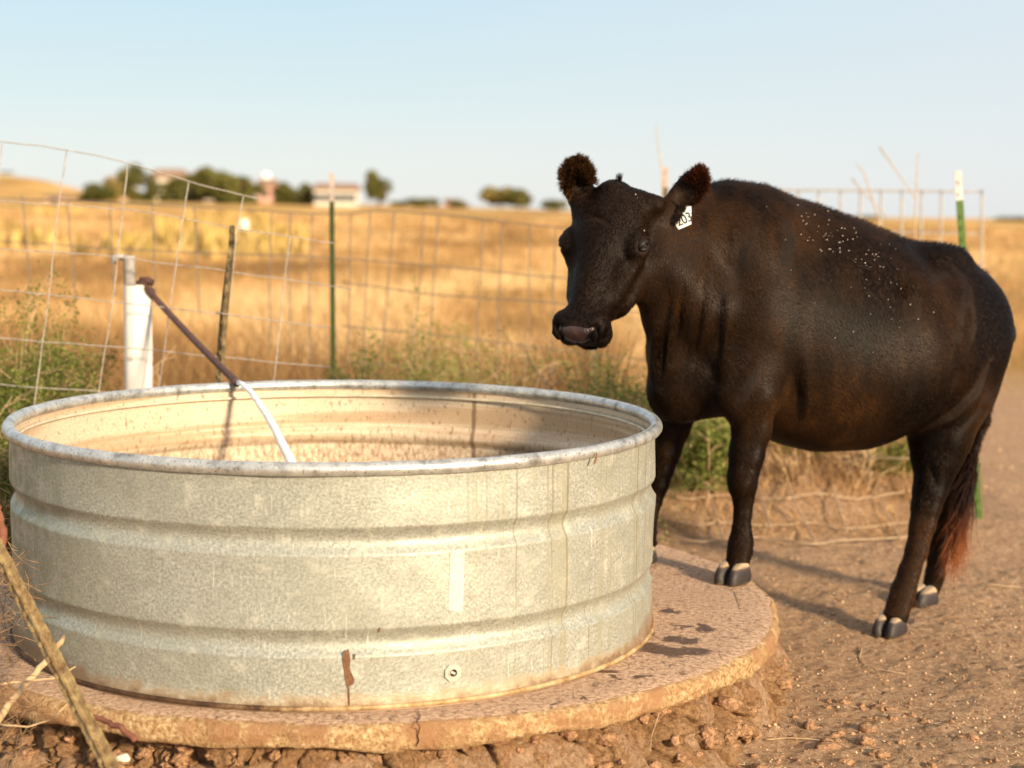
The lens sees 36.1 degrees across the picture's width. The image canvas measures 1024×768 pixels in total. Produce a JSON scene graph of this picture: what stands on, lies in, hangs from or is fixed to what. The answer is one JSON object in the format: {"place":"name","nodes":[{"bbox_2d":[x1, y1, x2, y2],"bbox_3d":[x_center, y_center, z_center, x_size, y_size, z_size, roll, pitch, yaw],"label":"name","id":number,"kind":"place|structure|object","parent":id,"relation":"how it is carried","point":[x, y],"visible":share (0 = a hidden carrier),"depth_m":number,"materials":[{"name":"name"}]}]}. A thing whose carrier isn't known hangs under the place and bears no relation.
{"place":"outdoors","nodes":[
{"label":"outdoors","id":0,"kind":"place"},
{"bbox_2d":[2,364,647,398],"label":"grass","id":1,"kind":"structure","parent":0,"point":[385,367],"depth_m":12.37,"materials":[{"name":"green plant"}]},
{"bbox_2d":[0,174,1023,767],"bbox_3d":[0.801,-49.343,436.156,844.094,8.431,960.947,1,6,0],"label":"ground","id":2,"kind":"structure","parent":0,"point":[996,560],"depth_m":6.19,"materials":[{"name":"soil"}]},
{"bbox_2d":[0,458,14,552],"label":"dry brush","id":3,"kind":"object","parent":2,"relation":"on","point":[7,505],"visible":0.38,"depth_m":4.77,"materials":[{"name":"plant"}]},
{"bbox_2d":[0,378,36,556],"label":"weed bush","id":4,"kind":"object","parent":2,"relation":"on","point":[3,486],"visible":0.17,"depth_m":5.91,"materials":[{"name":"green plant"}]},
{"bbox_2d":[0,539,55,672],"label":"dry brush","id":5,"kind":"object","parent":2,"relation":"on","point":[5,630],"visible":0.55,"depth_m":4.11,"materials":[{"name":"brown plant"}]},
{"bbox_2d":[0,662,57,766],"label":"dry brush","id":6,"kind":"object","parent":2,"relation":"on","point":[20,713],"visible":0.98,"depth_m":3.67,"materials":[{"name":"brown plant"}]},
{"bbox_2d":[0,634,65,722],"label":"broken stick","id":7,"kind":"object","parent":6,"relation":"on","point":[39,667],"visible":0.72,"depth_m":3.79,"materials":[{"name":"beige wood"}]},
{"bbox_2d":[0,666,75,684],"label":"twig","id":8,"kind":"object","parent":7,"relation":"on","point":[34,680],"visible":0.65,"depth_m":3.76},
{"bbox_2d":[0,703,67,727],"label":"twig","id":9,"kind":"object","parent":6,"relation":"on","point":[36,723],"visible":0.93,"depth_m":3.61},
{"bbox_2d":[42,194,78,202],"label":"shed","id":10,"kind":"structure","parent":2,"relation":"on","point":[62,196],"depth_m":190.27,"materials":[{"name":"beige paint"}]},
{"bbox_2d":[0,259,121,506],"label":"weed bush","id":11,"kind":"object","parent":2,"relation":"on","point":[27,380],"visible":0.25,"depth_m":6.41,"materials":[{"name":"green plant"}]},
{"bbox_2d":[0,538,121,767],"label":"leaning post","id":12,"kind":"object","parent":2,"relation":"on","point":[91,729],"visible":1,"depth_m":3.58,"materials":[{"name":"brown wood"}]},
{"bbox_2d":[0,505,7,546],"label":"reddish stick","id":13,"kind":"object","parent":12,"relation":"attached to","point":[3,532],"visible":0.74,"depth_m":3.89,"materials":[{"name":"red wood"}]},
{"bbox_2d":[12,313,121,409],"bbox_3d":[-1.883,0.215,6.592,0.832,1.038,0.812,1,6,0],"label":"weed bush","id":14,"kind":"object","parent":2,"relation":"on","point":[72,377],"visible":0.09,"depth_m":6.42,"materials":[{"name":"green plant"}]},
{"bbox_2d":[77,182,116,200],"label":"tree","id":15,"kind":"object","parent":2,"relation":"on","point":[93,191],"visible":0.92,"depth_m":203.62,"materials":[{"name":"green plant"}]},
{"bbox_2d":[101,176,125,201],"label":"tree","id":16,"kind":"object","parent":2,"relation":"on","point":[109,182],"visible":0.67,"depth_m":208.83,"materials":[{"name":"green plant"}]},
{"bbox_2d":[92,713,137,742],"bbox_3d":[-0.916,0.788,3.600,0.160,0.044,0.019,5,7,35],"label":"reddish stick","id":17,"kind":"object","parent":2,"relation":"on","point":[127,733],"visible":0.88,"depth_m":3.58,"materials":[{"name":"red wood"}]},
{"bbox_2d":[66,345,176,392],"bbox_3d":[-1.495,0.301,6.454,0.650,0.920,0.510,4,7,32],"label":"dry weed","id":18,"kind":"object","parent":2,"relation":"on","point":[156,366],"visible":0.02,"depth_m":6.41,"materials":[{"name":"brown plant"}]},
{"bbox_2d":[109,176,137,200],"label":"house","id":19,"kind":"structure","parent":2,"relation":"on","point":[114,178],"depth_m":233.07,"materials":[{"name":"beige paint"}]},
{"bbox_2d":[115,163,145,201],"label":"tree","id":20,"kind":"object","parent":2,"relation":"on","point":[132,193],"visible":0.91,"depth_m":213.49,"materials":[{"name":"green plant"}]},
{"bbox_2d":[110,254,152,389],"bbox_3d":[-1.511,0.131,6.281,0.109,1.297,0.181,-5,9,-44],"label":"well pipe","id":21,"kind":"object","parent":2,"relation":"on","point":[138,371],"visible":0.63,"depth_m":6.18,"materials":[{"name":"white plastic"}]},
{"bbox_2d":[136,277,239,386],"bbox_3d":[-1.205,-0.210,5.863,0.077,0.341,1.074,-3,7,-31],"label":"water feed pipe","id":22,"kind":"object","parent":21,"relation":"attached to","point":[146,282],"visible":0.94,"depth_m":5.87,"materials":[{"name":"metal"}]},
{"bbox_2d":[236,380,295,461],"bbox_3d":[-0.785,0.222,5.154,0.049,0.414,0.641,-3,7,-27],"label":"water jet","id":23,"kind":"object","parent":22,"relation":"attached to","point":[285,450],"visible":0.54,"depth_m":5.17,"materials":[{"name":"white liquid"}]},
{"bbox_2d":[140,171,159,201],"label":"tree","id":24,"kind":"object","parent":2,"relation":"on","point":[151,193],"visible":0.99,"depth_m":204.45,"materials":[{"name":"green plant"}]},
{"bbox_2d":[0,203,310,260],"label":"weeds","id":25,"kind":"object","parent":2,"relation":"on","point":[213,237],"visible":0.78,"depth_m":52.19,"materials":[{"name":"yellow plant"}]},
{"bbox_2d":[151,169,187,200],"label":"house","id":26,"kind":"structure","parent":2,"relation":"on","point":[161,177],"depth_m":235.31,"materials":[{"name":"beige paint"}]},
{"bbox_2d":[157,176,190,202],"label":"tree","id":27,"kind":"object","parent":2,"relation":"on","point":[176,188],"visible":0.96,"depth_m":208.43,"materials":[{"name":"green plant"}]},
{"bbox_2d":[0,141,351,475],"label":"wire fence","id":28,"kind":"object","parent":2,"relation":"on","point":[117,257],"visible":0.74,"depth_m":6.05,"materials":[{"name":"grey metal"}]},
{"bbox_2d":[183,165,218,202],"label":"tree","id":29,"kind":"object","parent":2,"relation":"on","point":[197,193],"visible":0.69,"depth_m":212.40,"materials":[{"name":"green plant"}]},
{"bbox_2d":[215,225,234,382],"bbox_3d":[-1.071,-0.233,5.801,0.046,0.703,0.112,5,8,37],"label":"fence post","id":30,"kind":"object","parent":2,"relation":"on","point":[222,336],"visible":0.82,"depth_m":5.79,"materials":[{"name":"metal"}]},
{"bbox_2d":[207,168,254,204],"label":"tree","id":31,"kind":"object","parent":2,"relation":"on","point":[229,181],"visible":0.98,"depth_m":202.78,"materials":[{"name":"green plant"}]},
{"bbox_2d":[239,219,248,264],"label":"marker post","id":32,"kind":"object","parent":2,"relation":"on","point":[243,223],"visible":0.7,"depth_m":41.95,"materials":[{"name":"paint"}]},
{"bbox_2d":[249,183,266,203],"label":"tree","id":33,"kind":"object","parent":2,"relation":"on","point":[257,189],"visible":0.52,"depth_m":209.61,"materials":[{"name":"green plant"}]},
{"bbox_2d":[261,172,270,178],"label":"water tower","id":34,"kind":"structure","parent":2,"relation":"on","point":[265,175],"depth_m":229.44,"materials":[{"name":"white paint"}]},
{"bbox_2d":[254,179,278,202],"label":"barn","id":35,"kind":"structure","parent":2,"relation":"on","point":[269,184],"depth_m":225.00,"materials":[{"name":"brown wood"}]},
{"bbox_2d":[271,181,297,204],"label":"tree","id":36,"kind":"object","parent":2,"relation":"on","point":[281,194],"visible":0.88,"depth_m":213.34,"materials":[{"name":"green plant"}]},
{"bbox_2d":[287,182,313,204],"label":"tree","id":37,"kind":"object","parent":2,"relation":"on","point":[305,193],"visible":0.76,"depth_m":203.26,"materials":[{"name":"green plant"}]},
{"bbox_2d":[0,195,645,383],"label":"wire fence","id":38,"kind":"object","parent":2,"relation":"on","point":[349,283],"visible":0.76,"depth_m":8.99,"materials":[{"name":"grey metal"}]},
{"bbox_2d":[329,173,335,379],"bbox_3d":[-0.952,-0.208,8.332,0.028,1.812,0.186,-1,6,-12],"label":"fence post","id":39,"kind":"object","parent":2,"relation":"on","point":[332,270],"visible":0.66,"depth_m":8.31,"materials":[{"name":"metal"}]},
{"bbox_2d":[311,183,361,206],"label":"house","id":40,"kind":"structure","parent":2,"relation":"on","point":[346,194],"depth_m":199.94,"materials":[{"name":"beige paint"}]},
{"bbox_2d":[314,194,321,201],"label":"window","id":41,"kind":"structure","parent":40,"relation":"in","point":[317,197],"depth_m":199.85,"materials":[{"name":"grey glass"}]},
{"bbox_2d":[323,194,328,201],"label":"window","id":42,"kind":"structure","parent":40,"relation":"in","point":[325,196],"depth_m":199.87,"materials":[{"name":"grey glass"}]},
{"bbox_2d":[333,194,337,201],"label":"window","id":43,"kind":"structure","parent":40,"relation":"in","point":[335,195],"depth_m":199.90,"materials":[{"name":"grey glass"}]},
{"bbox_2d":[339,194,346,201],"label":"window","id":44,"kind":"structure","parent":40,"relation":"in","point":[342,197],"depth_m":199.87,"materials":[{"name":"grey glass"}]},
{"bbox_2d":[348,194,354,201],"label":"window","id":45,"kind":"structure","parent":40,"relation":"in","point":[351,197],"depth_m":199.87,"materials":[{"name":"grey glass"}]},
{"bbox_2d":[305,317,433,380],"bbox_3d":[-0.729,0.179,7.334,0.715,0.995,0.584,1,6,0],"label":"weed bush","id":46,"kind":"object","parent":2,"relation":"on","point":[364,367],"visible":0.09,"depth_m":7.32,"materials":[{"name":"green plant"}]},
{"bbox_2d":[363,169,392,206],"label":"tree","id":47,"kind":"object","parent":2,"relation":"on","point":[376,187],"visible":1,"depth_m":208.65,"materials":[{"name":"green plant"}]},
{"bbox_2d":[0,544,779,752],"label":"concrete slab","id":48,"kind":"structure","parent":2,"relation":"on","point":[717,623],"depth_m":3.92,"materials":[{"name":"beige concrete"}]},
{"bbox_2d":[1,380,662,712],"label":"stock tank","id":49,"kind":"object","parent":48,"relation":"on","point":[381,545],"visible":0.97,"depth_m":3.89,"materials":[{"name":"metal"}]},
{"bbox_2d":[11,550,750,718],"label":"gravel","id":50,"kind":"structure","parent":48,"relation":"on","point":[582,684],"depth_m":4.83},
{"bbox_2d":[0,656,794,767],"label":"dirt bank","id":51,"kind":"structure","parent":2,"relation":"on","point":[686,718],"depth_m":3.99,"materials":[{"name":"brown soil"}]},
{"bbox_2d":[115,753,129,762],"bbox_3d":[-0.935,0.896,3.755,0.043,0.025,0.027,1,6,0],"label":"pebble","id":52,"kind":"object","parent":51,"relation":"on","point":[122,758],"visible":0.89,"depth_m":3.75,"materials":[{"name":"white stone"}]},
{"bbox_2d":[650,711,659,750],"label":"straw stalk","id":53,"kind":"object","parent":51,"relation":"on","point":[653,729],"visible":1,"depth_m":3.89,"materials":[{"name":"beige plant"}]},
{"bbox_2d":[389,201,406,206],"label":"bush","id":54,"kind":"object","parent":2,"relation":"on","point":[397,203],"visible":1,"depth_m":214.33,"materials":[{"name":"green plant"}]},
{"bbox_2d":[354,276,467,381],"bbox_3d":[-0.483,0.031,7.921,0.536,1.163,0.702,2,6,16],"label":"weed bush","id":55,"kind":"object","parent":2,"relation":"on","point":[436,377],"visible":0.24,"depth_m":7.88,"materials":[{"name":"green plant"}]},
{"bbox_2d":[402,196,440,206],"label":"bush","id":56,"kind":"object","parent":2,"relation":"on","point":[423,202],"visible":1,"depth_m":213.41,"materials":[{"name":"green plant"}]},
{"bbox_2d":[442,198,461,207],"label":"shed","id":57,"kind":"structure","parent":2,"relation":"on","point":[448,200],"depth_m":222.29,"materials":[{"name":"beige"}]},
{"bbox_2d":[445,200,469,207],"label":"bush","id":58,"kind":"object","parent":2,"relation":"on","point":[460,204],"visible":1,"depth_m":214.06,"materials":[{"name":"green plant"}]},
{"bbox_2d":[408,322,513,384],"bbox_3d":[-0.227,0.124,8.238,0.672,0.908,0.762,1,6,0],"label":"weed bush","id":59,"kind":"object","parent":2,"relation":"on","point":[454,376],"visible":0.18,"depth_m":8.19,"materials":[{"name":"green plant"}]},
{"bbox_2d":[477,184,516,208],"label":"tree","id":60,"kind":"object","parent":2,"relation":"on","point":[490,195],"visible":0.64,"depth_m":214.15,"materials":[{"name":"green plant"}]},
{"bbox_2d":[1,664,999,767],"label":"dirt clods","id":61,"kind":"object","parent":2,"relation":"on","point":[607,737],"visible":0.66,"depth_m":4.12,"materials":[{"name":"brown soil"}]},
{"bbox_2d":[498,188,533,210],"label":"tree","id":62,"kind":"object","parent":2,"relation":"on","point":[520,197],"visible":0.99,"depth_m":204.74,"materials":[{"name":"green plant"}]},
{"bbox_2d":[462,319,580,387],"bbox_3d":[0.007,0.170,7.578,0.652,0.969,0.668,3,6,17],"label":"weed bush","id":63,"kind":"object","parent":2,"relation":"on","point":[503,375],"visible":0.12,"depth_m":7.60,"materials":[{"name":"green plant"}]},
{"bbox_2d":[525,331,569,389],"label":"dead branch","id":64,"kind":"object","parent":2,"relation":"on","point":[546,383],"visible":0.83,"depth_m":6.90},
{"bbox_2d":[539,199,568,210],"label":"bush","id":65,"kind":"object","parent":2,"relation":"on","point":[553,205],"visible":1,"depth_m":213.74,"materials":[{"name":"green plant"}]},
{"bbox_2d":[590,349,597,395],"bbox_3d":[0.419,0.115,8.024,0.040,0.890,0.100,-1,6,-16],"label":"fence post","id":66,"kind":"object","parent":2,"relation":"on","point":[594,353],"visible":0.17,"depth_m":8.01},
{"bbox_2d":[561,346,641,400],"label":"weed bush","id":67,"kind":"object","parent":2,"relation":"on","point":[580,388],"visible":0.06,"depth_m":7.06,"materials":[{"name":"green plant"}]},
{"bbox_2d":[555,349,708,541],"bbox_3d":[0.515,0.284,6.990,0.764,0.888,0.671,1,6,0],"label":"weed bush","id":68,"kind":"object","parent":2,"relation":"on","point":[608,392],"visible":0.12,"depth_m":6.95,"materials":[{"name":"green plant"}]},
{"bbox_2d":[655,124,662,196],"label":"weed stalk","id":69,"kind":"object","parent":2,"relation":"on","point":[660,162],"visible":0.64,"depth_m":9.50,"materials":[{"name":"beige plant"}]},
{"bbox_2d":[663,167,667,196],"bbox_3d":[0.897,-0.428,9.215,0.030,1.687,0.204,0,6,-4],"label":"fence post","id":70,"kind":"object","parent":2,"relation":"on","point":[665,181],"visible":0.16,"depth_m":9.20,"materials":[{"name":"beige wood"}]},
{"bbox_2d":[671,417,730,499],"bbox_3d":[0.895,0.305,7.621,0.595,0.460,0.607,3,7,23],"label":"weed bush","id":71,"kind":"object","parent":2,"relation":"on","point":[715,435],"visible":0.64,"depth_m":7.53,"materials":[{"name":"green plant"}]},
{"bbox_2d":[552,152,1016,638],"bbox_3d":[0.946,0.062,5.444,1.959,1.681,0.664,-2,7,-22],"label":"cow","id":72,"kind":"object","parent":2,"relation":"on","point":[767,312],"visible":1,"depth_m":5.16},
{"bbox_2d":[758,448,812,485],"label":"dry weed","id":73,"kind":"object","parent":2,"relation":"on","point":[787,467],"visible":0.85,"depth_m":7.68,"materials":[{"name":"beige plant"}]},
{"bbox_2d":[661,462,912,548],"bbox_3d":[1.370,0.553,7.505,1.459,0.244,1.214,1,6,0],"label":"straw","id":74,"kind":"object","parent":2,"relation":"on","point":[805,517],"visible":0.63,"depth_m":7.30,"materials":[{"name":"beige plant"}]},
{"bbox_2d":[765,737,820,740],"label":"straw stalk","id":75,"kind":"object","parent":2,"relation":"on","point":[790,738],"visible":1,"depth_m":4.36,"materials":[{"name":"beige plant"}]},
{"bbox_2d":[771,441,837,459],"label":"weed bush","id":76,"kind":"object","parent":2,"relation":"on","point":[814,454],"visible":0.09,"depth_m":8.09,"materials":[{"name":"green plant"}]},
{"bbox_2d":[628,377,997,503],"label":"grass","id":77,"kind":"structure","parent":2,"relation":"on","point":[799,452],"depth_m":7.71,"materials":[{"name":"beige plant"}]},
{"bbox_2d":[658,452,971,544],"bbox_3d":[1.571,0.460,7.881,1.800,0.308,1.962,1,6,0],"label":"wire fence","id":78,"kind":"object","parent":2,"relation":"on","point":[805,522],"visible":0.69,"depth_m":7.26,"materials":[{"name":"grey metal"}]},
{"bbox_2d":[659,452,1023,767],"bbox_3d":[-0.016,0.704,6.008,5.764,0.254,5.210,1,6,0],"label":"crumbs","id":79,"kind":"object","parent":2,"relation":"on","point":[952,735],"visible":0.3,"depth_m":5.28,"materials":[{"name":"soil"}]},
{"bbox_2d":[820,448,899,490],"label":"dry weed","id":80,"kind":"object","parent":2,"relation":"on","point":[870,461],"visible":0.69,"depth_m":7.71,"materials":[{"name":"plant"}]},
{"bbox_2d":[698,449,1023,767],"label":"straw","id":81,"kind":"object","parent":2,"relation":"on","point":[908,657],"visible":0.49,"depth_m":5.15,"materials":[{"name":"beige plant"}]},
{"bbox_2d":[851,164,885,227],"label":"weed stalk","id":82,"kind":"object","parent":2,"relation":"on","point":[872,201],"visible":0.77,"depth_m":9.50,"materials":[{"name":"beige plant"}]},
{"bbox_2d":[858,215,884,218],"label":"bush","id":83,"kind":"object","parent":2,"relation":"on","point":[868,217],"visible":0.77,"depth_m":214.12,"materials":[{"name":"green plant"}]},
{"bbox_2d":[779,189,983,268],"bbox_3d":[2.593,-0.930,11.493,1.709,0.994,0.136,1,6,0],"label":"wire fence","id":84,"kind":"object","parent":2,"relation":"on","point":[921,210],"visible":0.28,"depth_m":11.48,"materials":[{"name":"grey metal"}]},
{"bbox_2d":[859,647,903,673],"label":"straw stalk","id":85,"kind":"object","parent":2,"relation":"on","point":[873,667],"visible":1,"depth_m":5.08,"materials":[{"name":"beige plant"}]},
{"bbox_2d":[853,436,912,476],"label":"weed bush","id":86,"kind":"object","parent":2,"relation":"on","point":[899,453],"visible":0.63,"depth_m":7.85,"materials":[{"name":"green plant"}]},
{"bbox_2d":[767,372,1023,500],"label":"crumbs","id":87,"kind":"object","parent":2,"relation":"on","point":[997,443],"visible":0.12,"depth_m":9.99,"materials":[{"name":"soil"}]},
{"bbox_2d":[879,147,917,239],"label":"weed stalk","id":88,"kind":"object","parent":2,"relation":"on","point":[880,148],"visible":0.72,"depth_m":9.50,"materials":[{"name":"beige plant"}]},
{"bbox_2d":[954,170,982,518],"bbox_3d":[2.199,-0.100,7.547,0.219,1.837,0.035,1,6,6],"label":"fence post","id":89,"kind":"object","parent":2,"relation":"on","point":[960,208],"visible":0.35,"depth_m":7.47,"materials":[{"name":"green paint"}]},
{"bbox_2d":[986,583,1019,586],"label":"straw stalk","id":90,"kind":"object","parent":2,"relation":"on","point":[1001,585],"visible":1,"depth_m":6.21,"materials":[{"name":"beige plant"}]},
{"bbox_2d":[993,216,1023,220],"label":"bush","id":91,"kind":"object","parent":2,"relation":"on","point":[1016,218],"visible":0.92,"depth_m":213.34,"materials":[{"name":"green plant"}]},
{"bbox_2d":[0,207,1023,405],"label":"grass","id":92,"kind":"structure","parent":0,"point":[253,291],"depth_m":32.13,"materials":[{"name":"yellow plant"}]},
{"bbox_2d":[0,0,1023,218],"label":"sky","id":93,"kind":"structure","parent":0,"point":[442,99],"materials":[{"name":"blue"}]},
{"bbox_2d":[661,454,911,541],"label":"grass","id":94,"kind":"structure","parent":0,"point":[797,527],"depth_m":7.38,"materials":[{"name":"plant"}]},
{"bbox_2d":[670,448,1020,764],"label":"gravel","id":95,"kind":"structure","parent":0,"point":[887,643],"depth_m":5.38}
]}

